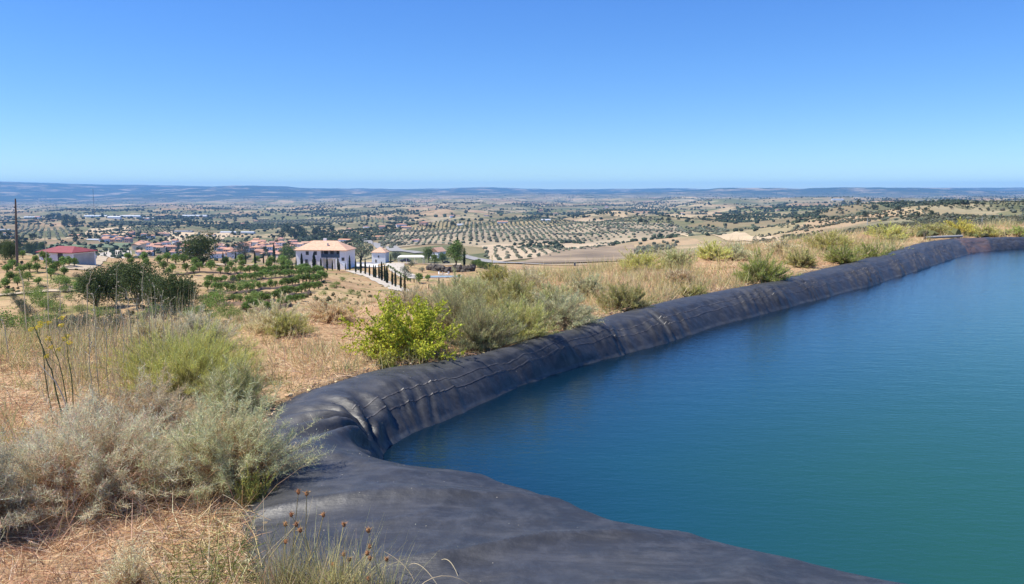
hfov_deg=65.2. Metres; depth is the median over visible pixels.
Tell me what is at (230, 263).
orchard tree
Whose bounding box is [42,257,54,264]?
orchard tree
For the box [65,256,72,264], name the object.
orchard tree
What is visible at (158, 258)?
orchard tree
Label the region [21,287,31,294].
green shrub
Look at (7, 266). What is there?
orchard tree
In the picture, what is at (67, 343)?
fennel plant
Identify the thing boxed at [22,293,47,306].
green shrub
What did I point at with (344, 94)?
sky
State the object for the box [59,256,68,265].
orchard tree
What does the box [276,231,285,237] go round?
valley tree
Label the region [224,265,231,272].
orchard tree
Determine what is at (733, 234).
stubble field
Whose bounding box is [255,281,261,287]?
orchard tree
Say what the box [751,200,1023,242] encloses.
hillside scrub
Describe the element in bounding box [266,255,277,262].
orchard tree
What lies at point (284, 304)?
terrace bank
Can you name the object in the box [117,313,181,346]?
shrub
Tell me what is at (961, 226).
shrub
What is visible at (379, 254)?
guest house
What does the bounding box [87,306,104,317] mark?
green shrub
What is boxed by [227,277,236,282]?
green shrub
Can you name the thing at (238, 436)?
shrub
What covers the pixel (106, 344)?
dry stalk
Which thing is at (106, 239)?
village house
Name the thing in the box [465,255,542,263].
road
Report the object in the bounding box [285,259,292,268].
orchard tree
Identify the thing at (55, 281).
green shrub
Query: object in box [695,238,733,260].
shrub
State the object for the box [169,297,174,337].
dry stalk
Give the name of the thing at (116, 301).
dry stalk
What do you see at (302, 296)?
orchard tree
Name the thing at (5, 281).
orchard tree
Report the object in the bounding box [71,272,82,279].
grey bush
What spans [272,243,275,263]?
cypress tree
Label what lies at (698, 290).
shrub
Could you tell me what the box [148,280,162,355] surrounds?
dry stalk
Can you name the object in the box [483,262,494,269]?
hedge shrub
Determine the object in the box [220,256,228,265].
orchard tree
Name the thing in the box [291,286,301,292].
orchard tree
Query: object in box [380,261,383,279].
cypress tree
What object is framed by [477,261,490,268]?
hedge shrub
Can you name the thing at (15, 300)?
green shrub
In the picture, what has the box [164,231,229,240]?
stubble field
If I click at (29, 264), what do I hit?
orchard tree
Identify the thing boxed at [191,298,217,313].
green shrub
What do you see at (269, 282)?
orchard tree
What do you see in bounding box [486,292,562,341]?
shrub
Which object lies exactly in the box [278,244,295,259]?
lime tree
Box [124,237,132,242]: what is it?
village house
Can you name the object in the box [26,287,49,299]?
green shrub
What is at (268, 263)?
orchard tree
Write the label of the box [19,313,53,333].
green shrub
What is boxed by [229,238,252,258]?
poplar tree
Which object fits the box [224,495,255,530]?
dead grass stalk
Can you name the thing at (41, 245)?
oak tree
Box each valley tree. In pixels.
[4,230,13,237]
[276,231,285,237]
[299,231,307,237]
[308,228,319,235]
[326,225,334,231]
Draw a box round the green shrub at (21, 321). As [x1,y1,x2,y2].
[8,315,47,331]
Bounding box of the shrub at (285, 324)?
[262,305,316,337]
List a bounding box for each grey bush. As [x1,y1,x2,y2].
[8,292,16,299]
[15,299,33,310]
[50,317,74,335]
[66,312,94,333]
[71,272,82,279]
[93,318,115,330]
[102,310,133,327]
[138,311,154,323]
[147,303,176,321]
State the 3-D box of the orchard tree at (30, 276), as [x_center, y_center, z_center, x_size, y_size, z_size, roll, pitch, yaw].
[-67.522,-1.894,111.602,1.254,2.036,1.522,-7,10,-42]
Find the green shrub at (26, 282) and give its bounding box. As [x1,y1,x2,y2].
[20,281,34,286]
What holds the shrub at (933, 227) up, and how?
on the ground at (88, 195)
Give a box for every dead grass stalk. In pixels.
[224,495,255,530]
[423,576,468,583]
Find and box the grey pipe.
[924,233,962,239]
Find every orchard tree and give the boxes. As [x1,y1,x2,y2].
[0,263,12,271]
[0,277,10,287]
[4,271,15,279]
[7,259,19,268]
[12,276,21,285]
[14,264,27,275]
[22,271,33,280]
[26,261,32,270]
[30,255,40,262]
[31,262,43,272]
[33,277,42,282]
[39,251,49,260]
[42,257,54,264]
[47,267,55,278]
[48,264,57,270]
[52,261,63,268]
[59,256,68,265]
[59,267,68,274]
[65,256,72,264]
[68,258,78,265]
[71,282,81,290]
[123,252,132,258]
[138,251,148,259]
[141,258,149,264]
[154,254,164,261]
[158,261,169,267]
[162,252,170,262]
[169,263,176,270]
[170,253,179,262]
[178,254,188,262]
[181,263,189,270]
[189,265,197,272]
[190,257,202,264]
[193,261,205,270]
[202,279,213,288]
[206,260,217,269]
[212,276,220,282]
[216,283,224,289]
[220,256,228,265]
[222,281,230,289]
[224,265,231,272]
[227,260,235,267]
[228,283,238,290]
[229,293,236,301]
[234,254,244,261]
[235,273,245,280]
[237,259,246,265]
[237,265,244,271]
[241,302,249,311]
[242,282,251,289]
[242,295,251,301]
[244,299,256,307]
[252,271,261,278]
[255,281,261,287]
[256,292,266,299]
[259,301,270,307]
[262,269,269,276]
[265,260,271,265]
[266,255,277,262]
[266,278,273,286]
[270,290,280,298]
[275,255,286,263]
[277,264,286,270]
[279,269,287,275]
[282,277,290,284]
[282,285,292,293]
[284,269,294,275]
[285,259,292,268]
[286,295,295,301]
[290,277,299,283]
[290,294,300,301]
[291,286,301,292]
[293,273,302,283]
[297,266,306,273]
[297,285,306,292]
[299,293,305,300]
[300,281,309,288]
[303,265,311,273]
[310,274,317,281]
[314,273,321,280]
[315,281,322,288]
[316,270,327,280]
[414,273,422,281]
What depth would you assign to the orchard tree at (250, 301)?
63.47 m
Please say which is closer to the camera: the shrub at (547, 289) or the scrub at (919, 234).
the shrub at (547, 289)
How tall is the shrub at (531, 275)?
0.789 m
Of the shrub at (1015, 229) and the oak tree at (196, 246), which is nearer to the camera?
the shrub at (1015, 229)
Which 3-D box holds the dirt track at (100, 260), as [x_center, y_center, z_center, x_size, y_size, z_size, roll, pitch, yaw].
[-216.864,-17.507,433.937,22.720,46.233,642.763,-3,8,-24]
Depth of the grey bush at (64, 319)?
51.28 m
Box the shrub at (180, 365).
[67,311,268,395]
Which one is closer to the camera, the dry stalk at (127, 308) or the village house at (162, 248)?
the dry stalk at (127, 308)
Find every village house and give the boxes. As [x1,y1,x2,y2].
[99,238,109,241]
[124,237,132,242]
[132,243,141,250]
[133,242,145,248]
[137,250,155,255]
[145,244,153,249]
[156,246,164,252]
[161,241,170,244]
[167,245,176,250]
[210,252,225,257]
[222,247,233,255]
[251,245,260,252]
[255,250,264,255]
[266,245,272,249]
[276,241,285,245]
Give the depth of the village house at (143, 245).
867.75 m
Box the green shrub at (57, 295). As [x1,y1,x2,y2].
[49,291,59,299]
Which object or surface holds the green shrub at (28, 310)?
on the ground at (88, 195)
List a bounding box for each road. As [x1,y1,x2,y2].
[346,231,421,252]
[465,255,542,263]
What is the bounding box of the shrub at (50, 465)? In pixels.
[0,359,268,533]
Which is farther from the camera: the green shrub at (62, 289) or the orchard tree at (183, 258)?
the orchard tree at (183, 258)
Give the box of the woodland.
[0,189,1023,260]
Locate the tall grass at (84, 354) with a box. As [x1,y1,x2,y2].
[20,277,206,401]
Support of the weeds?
on the ground at (88, 195)
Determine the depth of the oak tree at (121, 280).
90.32 m
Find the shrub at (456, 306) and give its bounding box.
[403,275,531,335]
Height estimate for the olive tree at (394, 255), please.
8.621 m
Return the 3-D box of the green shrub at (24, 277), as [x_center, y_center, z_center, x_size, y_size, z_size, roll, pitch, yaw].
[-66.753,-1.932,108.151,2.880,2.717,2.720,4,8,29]
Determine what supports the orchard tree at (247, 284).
on the ground at (88, 195)
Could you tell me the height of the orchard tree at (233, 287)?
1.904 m
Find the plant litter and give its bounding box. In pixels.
[0,370,344,583]
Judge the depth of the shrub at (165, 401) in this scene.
8.29 m
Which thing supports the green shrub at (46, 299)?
on the ground at (88, 195)
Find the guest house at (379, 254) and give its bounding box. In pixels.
[371,247,389,263]
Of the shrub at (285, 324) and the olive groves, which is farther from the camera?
the olive groves
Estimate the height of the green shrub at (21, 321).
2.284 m
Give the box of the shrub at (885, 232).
[863,220,915,239]
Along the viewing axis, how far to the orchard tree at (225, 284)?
100.54 m
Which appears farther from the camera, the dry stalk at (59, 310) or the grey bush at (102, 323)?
the grey bush at (102, 323)
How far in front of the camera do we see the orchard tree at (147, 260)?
173.90 m
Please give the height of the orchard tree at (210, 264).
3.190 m
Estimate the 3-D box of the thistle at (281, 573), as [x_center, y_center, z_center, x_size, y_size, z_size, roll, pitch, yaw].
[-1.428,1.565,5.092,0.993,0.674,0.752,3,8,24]
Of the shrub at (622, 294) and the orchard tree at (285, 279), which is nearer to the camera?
the shrub at (622, 294)
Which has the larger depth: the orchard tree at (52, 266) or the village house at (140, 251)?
the village house at (140, 251)
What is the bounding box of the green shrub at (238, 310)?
[230,306,242,314]
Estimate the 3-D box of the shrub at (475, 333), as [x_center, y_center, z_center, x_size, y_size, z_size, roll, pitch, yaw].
[-0.636,0.425,13.280,1.551,1.052,1.673,-4,8,-31]
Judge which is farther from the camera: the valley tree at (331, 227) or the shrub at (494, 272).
the valley tree at (331, 227)
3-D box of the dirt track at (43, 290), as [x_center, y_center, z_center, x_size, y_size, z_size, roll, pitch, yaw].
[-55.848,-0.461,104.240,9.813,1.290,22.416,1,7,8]
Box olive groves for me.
[11,200,1023,255]
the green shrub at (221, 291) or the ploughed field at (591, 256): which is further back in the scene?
the ploughed field at (591, 256)
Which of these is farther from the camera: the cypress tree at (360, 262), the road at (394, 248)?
the road at (394, 248)
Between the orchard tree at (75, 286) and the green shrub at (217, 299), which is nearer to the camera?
the green shrub at (217, 299)
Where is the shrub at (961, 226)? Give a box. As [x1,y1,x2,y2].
[940,216,976,234]
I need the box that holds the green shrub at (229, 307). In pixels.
[215,302,237,314]
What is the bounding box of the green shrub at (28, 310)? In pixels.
[16,304,40,315]
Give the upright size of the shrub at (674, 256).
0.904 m
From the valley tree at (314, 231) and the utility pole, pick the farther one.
the valley tree at (314, 231)
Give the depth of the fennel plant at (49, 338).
8.79 m
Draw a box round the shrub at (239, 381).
[197,352,285,412]
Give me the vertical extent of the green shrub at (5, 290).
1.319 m
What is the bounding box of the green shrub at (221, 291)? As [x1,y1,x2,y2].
[211,287,229,298]
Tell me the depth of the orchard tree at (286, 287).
93.78 m
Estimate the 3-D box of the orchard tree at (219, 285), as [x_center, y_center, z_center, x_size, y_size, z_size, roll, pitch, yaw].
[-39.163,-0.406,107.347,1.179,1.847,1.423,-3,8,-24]
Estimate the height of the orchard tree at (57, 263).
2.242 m
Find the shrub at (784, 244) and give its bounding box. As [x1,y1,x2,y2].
[761,232,805,254]
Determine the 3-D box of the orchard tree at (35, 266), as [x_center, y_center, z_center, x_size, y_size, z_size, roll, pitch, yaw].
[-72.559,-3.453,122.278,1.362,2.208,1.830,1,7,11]
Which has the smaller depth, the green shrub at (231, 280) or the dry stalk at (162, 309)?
the dry stalk at (162, 309)
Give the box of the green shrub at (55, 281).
[48,274,73,287]
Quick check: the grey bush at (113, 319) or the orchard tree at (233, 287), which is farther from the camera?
the orchard tree at (233, 287)
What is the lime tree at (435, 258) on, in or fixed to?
on the ground at (88, 195)
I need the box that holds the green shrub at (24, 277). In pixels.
[11,268,29,281]
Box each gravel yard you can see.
[99,250,131,257]
[356,263,388,266]
[392,262,460,264]
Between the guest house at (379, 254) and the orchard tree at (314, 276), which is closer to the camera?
the orchard tree at (314, 276)
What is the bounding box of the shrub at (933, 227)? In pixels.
[907,220,954,233]
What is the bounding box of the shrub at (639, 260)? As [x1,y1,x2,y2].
[617,246,666,270]
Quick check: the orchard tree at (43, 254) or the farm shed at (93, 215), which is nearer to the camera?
the orchard tree at (43, 254)
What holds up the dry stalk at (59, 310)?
on the ground at (88, 195)
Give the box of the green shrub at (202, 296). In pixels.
[195,292,211,303]
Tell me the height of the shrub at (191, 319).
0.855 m
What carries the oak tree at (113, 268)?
on the ground at (88, 195)
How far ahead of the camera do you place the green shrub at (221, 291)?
85.94 m
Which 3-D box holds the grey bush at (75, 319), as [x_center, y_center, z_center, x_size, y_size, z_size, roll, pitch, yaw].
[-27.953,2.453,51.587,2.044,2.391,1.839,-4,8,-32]
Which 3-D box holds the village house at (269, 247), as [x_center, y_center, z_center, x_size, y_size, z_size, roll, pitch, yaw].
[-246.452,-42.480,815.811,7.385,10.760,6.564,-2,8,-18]
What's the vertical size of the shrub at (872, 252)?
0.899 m
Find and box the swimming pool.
[430,275,456,277]
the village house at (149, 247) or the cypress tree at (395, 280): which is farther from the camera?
the village house at (149, 247)
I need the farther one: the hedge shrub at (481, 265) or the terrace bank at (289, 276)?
the hedge shrub at (481, 265)
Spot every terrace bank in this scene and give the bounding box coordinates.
[175,271,243,274]
[195,290,311,305]
[207,280,324,293]
[208,275,293,284]
[247,301,292,312]
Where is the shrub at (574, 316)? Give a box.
[521,282,606,330]
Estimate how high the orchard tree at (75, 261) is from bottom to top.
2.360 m
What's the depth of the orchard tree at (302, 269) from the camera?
193.90 m
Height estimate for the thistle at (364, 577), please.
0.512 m
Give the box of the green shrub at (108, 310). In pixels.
[97,306,118,316]
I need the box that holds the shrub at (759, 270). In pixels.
[731,247,803,283]
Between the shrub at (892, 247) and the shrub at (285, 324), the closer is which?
the shrub at (285, 324)
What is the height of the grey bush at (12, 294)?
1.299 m
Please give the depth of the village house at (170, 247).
800.84 m
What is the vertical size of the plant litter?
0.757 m
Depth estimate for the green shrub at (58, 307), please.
79.51 m
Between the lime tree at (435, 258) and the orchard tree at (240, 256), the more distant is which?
the lime tree at (435, 258)
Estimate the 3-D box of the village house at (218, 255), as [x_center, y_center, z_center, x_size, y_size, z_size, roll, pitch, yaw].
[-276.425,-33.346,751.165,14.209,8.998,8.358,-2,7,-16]
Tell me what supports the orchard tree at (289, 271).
on the ground at (88, 195)
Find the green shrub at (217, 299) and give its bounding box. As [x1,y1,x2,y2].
[205,287,229,305]
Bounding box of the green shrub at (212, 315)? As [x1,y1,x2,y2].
[206,312,219,318]
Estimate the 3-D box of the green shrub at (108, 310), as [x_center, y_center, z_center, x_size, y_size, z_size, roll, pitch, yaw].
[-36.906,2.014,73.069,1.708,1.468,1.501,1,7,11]
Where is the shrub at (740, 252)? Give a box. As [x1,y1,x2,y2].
[713,241,759,260]
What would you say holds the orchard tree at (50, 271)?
on the ground at (88, 195)
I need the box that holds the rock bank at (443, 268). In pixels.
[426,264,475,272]
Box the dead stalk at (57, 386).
[38,363,68,417]
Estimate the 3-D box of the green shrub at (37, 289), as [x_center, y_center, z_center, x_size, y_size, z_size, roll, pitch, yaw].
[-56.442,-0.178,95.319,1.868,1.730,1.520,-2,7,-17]
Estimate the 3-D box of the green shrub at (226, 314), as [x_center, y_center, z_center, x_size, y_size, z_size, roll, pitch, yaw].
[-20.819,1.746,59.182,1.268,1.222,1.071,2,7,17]
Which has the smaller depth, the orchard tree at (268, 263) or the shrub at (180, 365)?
the shrub at (180, 365)
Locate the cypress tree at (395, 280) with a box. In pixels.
[394,270,396,286]
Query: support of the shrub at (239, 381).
on the ground at (88, 195)
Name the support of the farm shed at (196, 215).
on the ground at (88, 195)
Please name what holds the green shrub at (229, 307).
on the ground at (88, 195)
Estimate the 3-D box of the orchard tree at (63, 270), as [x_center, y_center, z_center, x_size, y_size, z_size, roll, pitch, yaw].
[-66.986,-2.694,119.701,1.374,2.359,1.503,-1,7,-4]
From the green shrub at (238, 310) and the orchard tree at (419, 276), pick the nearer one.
the green shrub at (238, 310)
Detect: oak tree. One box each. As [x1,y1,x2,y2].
[0,239,12,256]
[0,241,22,261]
[22,241,35,252]
[37,242,46,248]
[67,266,113,307]
[91,258,127,305]
[98,261,139,298]
[108,260,164,308]
[138,271,164,307]
[148,268,197,314]
[160,277,201,311]
[175,229,220,263]
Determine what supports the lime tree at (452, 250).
on the ground at (88, 195)
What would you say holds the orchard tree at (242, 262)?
on the ground at (88, 195)
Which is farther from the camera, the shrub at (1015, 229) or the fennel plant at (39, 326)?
the shrub at (1015, 229)
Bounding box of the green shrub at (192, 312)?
[183,307,204,317]
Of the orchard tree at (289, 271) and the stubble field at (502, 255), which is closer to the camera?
the orchard tree at (289, 271)
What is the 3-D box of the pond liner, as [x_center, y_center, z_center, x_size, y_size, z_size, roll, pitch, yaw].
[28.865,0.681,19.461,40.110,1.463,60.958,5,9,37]
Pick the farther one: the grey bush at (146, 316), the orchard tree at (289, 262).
the orchard tree at (289, 262)
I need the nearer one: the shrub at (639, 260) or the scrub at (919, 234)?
the shrub at (639, 260)
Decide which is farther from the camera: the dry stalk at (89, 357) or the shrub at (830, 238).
the shrub at (830, 238)
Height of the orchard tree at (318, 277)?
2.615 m
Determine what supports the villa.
on the ground at (88, 195)
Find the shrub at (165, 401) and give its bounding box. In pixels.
[49,359,206,440]
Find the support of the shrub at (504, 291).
on the ground at (88, 195)
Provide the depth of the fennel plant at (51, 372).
8.79 m
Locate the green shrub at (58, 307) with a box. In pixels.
[44,300,68,312]
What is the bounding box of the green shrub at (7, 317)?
[0,306,20,331]
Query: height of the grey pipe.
0.360 m
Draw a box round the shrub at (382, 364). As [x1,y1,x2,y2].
[372,350,399,368]
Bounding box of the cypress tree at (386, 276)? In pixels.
[385,266,388,282]
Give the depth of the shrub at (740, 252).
30.79 m
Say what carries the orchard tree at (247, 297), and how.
on the ground at (88, 195)
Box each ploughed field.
[520,250,644,262]
[546,244,635,254]
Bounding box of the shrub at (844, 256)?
[818,241,867,263]
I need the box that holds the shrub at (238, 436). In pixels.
[126,360,334,503]
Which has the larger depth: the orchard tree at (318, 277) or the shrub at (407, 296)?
the orchard tree at (318, 277)
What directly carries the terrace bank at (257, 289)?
on the ground at (88, 195)
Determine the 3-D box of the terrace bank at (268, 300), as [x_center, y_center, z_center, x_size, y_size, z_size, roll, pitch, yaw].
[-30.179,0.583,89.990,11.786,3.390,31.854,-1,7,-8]
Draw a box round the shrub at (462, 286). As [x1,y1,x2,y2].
[429,266,500,303]
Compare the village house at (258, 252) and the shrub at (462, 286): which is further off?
the village house at (258, 252)
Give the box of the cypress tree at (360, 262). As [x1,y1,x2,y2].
[359,256,361,272]
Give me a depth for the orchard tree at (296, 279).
135.00 m
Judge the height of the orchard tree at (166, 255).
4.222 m
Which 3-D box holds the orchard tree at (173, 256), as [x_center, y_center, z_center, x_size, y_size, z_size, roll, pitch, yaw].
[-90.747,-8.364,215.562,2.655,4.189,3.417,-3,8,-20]
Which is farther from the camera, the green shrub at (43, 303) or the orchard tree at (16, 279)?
the orchard tree at (16, 279)
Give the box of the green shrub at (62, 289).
[58,284,68,292]
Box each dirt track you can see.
[0,286,72,294]
[60,256,107,269]
[167,263,276,265]
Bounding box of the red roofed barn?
[36,246,98,264]
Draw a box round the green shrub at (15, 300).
[10,296,26,305]
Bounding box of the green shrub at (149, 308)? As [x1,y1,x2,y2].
[141,302,163,315]
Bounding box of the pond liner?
[241,237,1023,583]
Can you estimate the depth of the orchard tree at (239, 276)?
140.38 m
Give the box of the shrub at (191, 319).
[157,302,245,347]
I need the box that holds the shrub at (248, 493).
[225,451,278,511]
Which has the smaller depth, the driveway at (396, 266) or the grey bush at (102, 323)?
the grey bush at (102, 323)
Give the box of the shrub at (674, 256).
[657,242,697,267]
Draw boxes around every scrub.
[0,221,1023,335]
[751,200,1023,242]
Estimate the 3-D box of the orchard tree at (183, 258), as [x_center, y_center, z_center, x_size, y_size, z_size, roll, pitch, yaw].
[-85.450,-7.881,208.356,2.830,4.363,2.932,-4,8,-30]
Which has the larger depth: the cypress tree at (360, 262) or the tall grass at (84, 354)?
the cypress tree at (360, 262)
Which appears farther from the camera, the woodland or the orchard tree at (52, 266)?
the woodland
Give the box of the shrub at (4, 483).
[0,410,40,534]
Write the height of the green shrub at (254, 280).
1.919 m
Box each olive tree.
[391,252,399,259]
[399,265,412,275]
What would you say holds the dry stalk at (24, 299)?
on the ground at (88, 195)
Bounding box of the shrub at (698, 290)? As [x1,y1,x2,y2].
[674,282,707,296]
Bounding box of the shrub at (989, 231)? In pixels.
[971,223,1004,236]
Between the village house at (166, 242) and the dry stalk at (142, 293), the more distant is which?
the village house at (166, 242)
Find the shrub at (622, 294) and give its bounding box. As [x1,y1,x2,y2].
[590,280,659,309]
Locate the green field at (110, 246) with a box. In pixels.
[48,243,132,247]
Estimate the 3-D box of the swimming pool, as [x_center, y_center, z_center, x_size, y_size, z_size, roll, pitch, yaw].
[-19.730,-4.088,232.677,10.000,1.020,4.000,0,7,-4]
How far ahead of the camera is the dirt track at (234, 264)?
238.99 m
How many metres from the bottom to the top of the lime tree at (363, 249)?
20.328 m
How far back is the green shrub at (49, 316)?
64.40 m
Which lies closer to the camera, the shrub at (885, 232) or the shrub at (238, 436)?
the shrub at (238, 436)
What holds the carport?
on the gravel yard at (431, 263)
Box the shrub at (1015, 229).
[1004,223,1023,235]
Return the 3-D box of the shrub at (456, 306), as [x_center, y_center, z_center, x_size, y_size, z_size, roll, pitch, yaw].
[-1.176,0.219,14.390,2.380,1.148,2.474,-7,10,-44]
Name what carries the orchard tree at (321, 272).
on the ground at (88, 195)
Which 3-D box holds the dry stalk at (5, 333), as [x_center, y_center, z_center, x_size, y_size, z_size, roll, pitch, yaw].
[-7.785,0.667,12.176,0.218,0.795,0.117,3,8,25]
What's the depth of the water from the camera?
10.01 m
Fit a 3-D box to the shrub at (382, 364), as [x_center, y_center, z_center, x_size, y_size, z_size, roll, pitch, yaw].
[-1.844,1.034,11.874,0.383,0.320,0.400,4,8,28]
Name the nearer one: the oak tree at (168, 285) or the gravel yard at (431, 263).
the oak tree at (168, 285)
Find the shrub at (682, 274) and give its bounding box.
[662,266,704,283]
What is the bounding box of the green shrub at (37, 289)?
[30,284,45,291]
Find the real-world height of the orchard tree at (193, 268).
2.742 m
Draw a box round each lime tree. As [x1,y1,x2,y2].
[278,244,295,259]
[350,238,362,254]
[353,239,372,259]
[421,247,432,262]
[429,254,438,263]
[437,252,446,261]
[445,240,467,264]
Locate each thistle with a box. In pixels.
[218,488,366,583]
[257,510,407,583]
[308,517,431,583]
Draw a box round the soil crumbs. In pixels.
[222,265,830,583]
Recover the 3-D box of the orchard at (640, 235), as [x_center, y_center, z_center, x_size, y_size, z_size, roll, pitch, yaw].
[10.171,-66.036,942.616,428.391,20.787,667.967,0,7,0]
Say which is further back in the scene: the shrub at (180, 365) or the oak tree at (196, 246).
the oak tree at (196, 246)
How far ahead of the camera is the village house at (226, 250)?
765.49 m
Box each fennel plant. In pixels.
[28,321,52,421]
[33,325,61,416]
[44,321,67,409]
[55,316,73,416]
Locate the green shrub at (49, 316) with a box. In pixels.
[39,307,64,322]
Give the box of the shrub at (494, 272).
[477,255,516,285]
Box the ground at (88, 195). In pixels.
[0,181,1023,583]
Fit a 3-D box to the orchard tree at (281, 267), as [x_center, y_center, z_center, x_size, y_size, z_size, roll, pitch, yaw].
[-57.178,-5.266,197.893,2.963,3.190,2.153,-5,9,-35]
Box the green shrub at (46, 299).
[35,294,56,306]
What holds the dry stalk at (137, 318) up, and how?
on the ground at (88, 195)
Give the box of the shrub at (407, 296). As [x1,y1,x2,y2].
[368,280,436,312]
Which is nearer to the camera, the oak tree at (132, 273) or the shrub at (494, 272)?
the shrub at (494, 272)
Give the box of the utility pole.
[14,199,18,265]
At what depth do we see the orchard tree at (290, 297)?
69.32 m
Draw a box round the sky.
[0,0,1023,188]
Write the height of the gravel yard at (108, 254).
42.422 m
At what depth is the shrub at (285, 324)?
14.38 m
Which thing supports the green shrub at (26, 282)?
on the ground at (88, 195)
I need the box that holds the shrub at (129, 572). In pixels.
[89,530,169,583]
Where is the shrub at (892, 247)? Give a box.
[884,241,913,250]
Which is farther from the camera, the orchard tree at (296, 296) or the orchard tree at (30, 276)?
the orchard tree at (30, 276)
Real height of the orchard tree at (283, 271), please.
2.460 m
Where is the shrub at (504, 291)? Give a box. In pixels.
[463,268,539,310]
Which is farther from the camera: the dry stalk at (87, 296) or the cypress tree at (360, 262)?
the cypress tree at (360, 262)
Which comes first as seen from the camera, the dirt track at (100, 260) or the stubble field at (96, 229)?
the dirt track at (100, 260)
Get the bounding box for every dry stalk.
[0,312,9,356]
[19,270,26,328]
[37,225,51,345]
[56,281,63,346]
[85,324,93,399]
[86,270,95,330]
[87,285,99,390]
[97,314,112,394]
[110,260,121,343]
[116,295,126,393]
[118,285,138,345]
[133,293,145,353]
[140,263,144,334]
[143,293,153,346]
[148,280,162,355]
[157,288,168,341]
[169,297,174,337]
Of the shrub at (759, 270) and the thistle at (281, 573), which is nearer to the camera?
the thistle at (281, 573)
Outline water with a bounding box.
[383,248,1023,583]
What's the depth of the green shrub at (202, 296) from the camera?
80.12 m
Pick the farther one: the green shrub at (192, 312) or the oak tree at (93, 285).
the oak tree at (93, 285)
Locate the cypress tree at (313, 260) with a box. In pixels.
[312,253,315,266]
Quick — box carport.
[397,255,424,263]
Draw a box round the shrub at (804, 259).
[780,246,818,267]
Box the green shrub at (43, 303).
[33,298,53,309]
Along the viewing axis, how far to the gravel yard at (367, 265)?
281.71 m
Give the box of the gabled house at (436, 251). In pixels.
[431,247,445,259]
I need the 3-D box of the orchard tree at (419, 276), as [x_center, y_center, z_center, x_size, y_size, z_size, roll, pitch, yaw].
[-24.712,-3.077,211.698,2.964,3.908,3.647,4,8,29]
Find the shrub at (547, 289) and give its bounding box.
[527,280,588,311]
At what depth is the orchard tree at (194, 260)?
204.07 m
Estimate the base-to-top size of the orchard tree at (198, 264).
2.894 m
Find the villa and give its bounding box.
[294,238,356,268]
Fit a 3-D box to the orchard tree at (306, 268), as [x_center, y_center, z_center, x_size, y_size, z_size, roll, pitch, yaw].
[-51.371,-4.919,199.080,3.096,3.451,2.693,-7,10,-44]
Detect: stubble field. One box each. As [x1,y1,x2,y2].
[65,227,130,238]
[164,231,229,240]
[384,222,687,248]
[480,242,606,260]
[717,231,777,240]
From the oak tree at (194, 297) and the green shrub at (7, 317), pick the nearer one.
the green shrub at (7, 317)
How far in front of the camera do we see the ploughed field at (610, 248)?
576.29 m
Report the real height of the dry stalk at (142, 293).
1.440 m
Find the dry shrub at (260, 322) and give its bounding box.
[238,289,309,333]
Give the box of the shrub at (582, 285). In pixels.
[558,267,610,297]
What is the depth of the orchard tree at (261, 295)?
82.42 m
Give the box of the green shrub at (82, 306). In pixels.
[73,301,86,312]
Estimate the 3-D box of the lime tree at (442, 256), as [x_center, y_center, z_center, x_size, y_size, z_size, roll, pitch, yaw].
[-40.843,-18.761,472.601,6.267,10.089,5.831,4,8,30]
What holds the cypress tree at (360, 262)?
on the ground at (88, 195)
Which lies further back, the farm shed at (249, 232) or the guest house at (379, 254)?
the farm shed at (249, 232)
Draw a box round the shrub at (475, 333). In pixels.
[441,289,534,351]
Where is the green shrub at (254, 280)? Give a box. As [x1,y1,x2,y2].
[246,278,259,283]
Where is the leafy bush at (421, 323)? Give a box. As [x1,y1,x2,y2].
[338,291,466,363]
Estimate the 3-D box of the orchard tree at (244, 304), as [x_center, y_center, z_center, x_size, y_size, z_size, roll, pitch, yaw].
[-21.084,1.354,63.340,0.746,1.181,0.973,-3,8,-21]
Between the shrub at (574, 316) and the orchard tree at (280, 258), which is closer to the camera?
the shrub at (574, 316)
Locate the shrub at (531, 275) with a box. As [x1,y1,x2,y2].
[501,264,550,292]
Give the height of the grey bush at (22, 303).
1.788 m
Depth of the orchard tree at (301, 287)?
105.04 m
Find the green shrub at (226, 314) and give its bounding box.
[221,308,236,318]
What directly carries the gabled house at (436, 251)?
on the ground at (88, 195)
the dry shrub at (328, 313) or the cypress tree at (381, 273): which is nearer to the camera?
the dry shrub at (328, 313)
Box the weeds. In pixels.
[0,216,1023,478]
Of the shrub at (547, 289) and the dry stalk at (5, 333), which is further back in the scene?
the shrub at (547, 289)
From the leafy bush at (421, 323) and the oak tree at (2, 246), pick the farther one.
the oak tree at (2, 246)
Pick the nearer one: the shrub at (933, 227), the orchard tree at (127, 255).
the shrub at (933, 227)
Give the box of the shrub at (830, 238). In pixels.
[796,228,857,250]
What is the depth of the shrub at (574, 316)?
15.09 m
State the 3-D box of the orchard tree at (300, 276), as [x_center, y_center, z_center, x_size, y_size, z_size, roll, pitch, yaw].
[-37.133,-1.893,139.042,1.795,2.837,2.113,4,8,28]
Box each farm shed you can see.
[84,215,106,216]
[107,216,121,218]
[120,215,140,217]
[182,215,207,216]
[220,231,255,233]
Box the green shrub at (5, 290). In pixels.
[1,288,15,295]
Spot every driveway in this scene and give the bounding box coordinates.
[345,270,415,292]
[388,263,424,277]
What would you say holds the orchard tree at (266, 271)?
on the ground at (88, 195)
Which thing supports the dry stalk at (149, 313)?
on the ground at (88, 195)
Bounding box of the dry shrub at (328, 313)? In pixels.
[294,294,364,322]
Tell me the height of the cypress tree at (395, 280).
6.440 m
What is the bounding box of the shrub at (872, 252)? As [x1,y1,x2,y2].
[851,242,894,257]
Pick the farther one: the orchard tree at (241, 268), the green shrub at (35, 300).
the orchard tree at (241, 268)
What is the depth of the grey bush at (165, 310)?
63.50 m

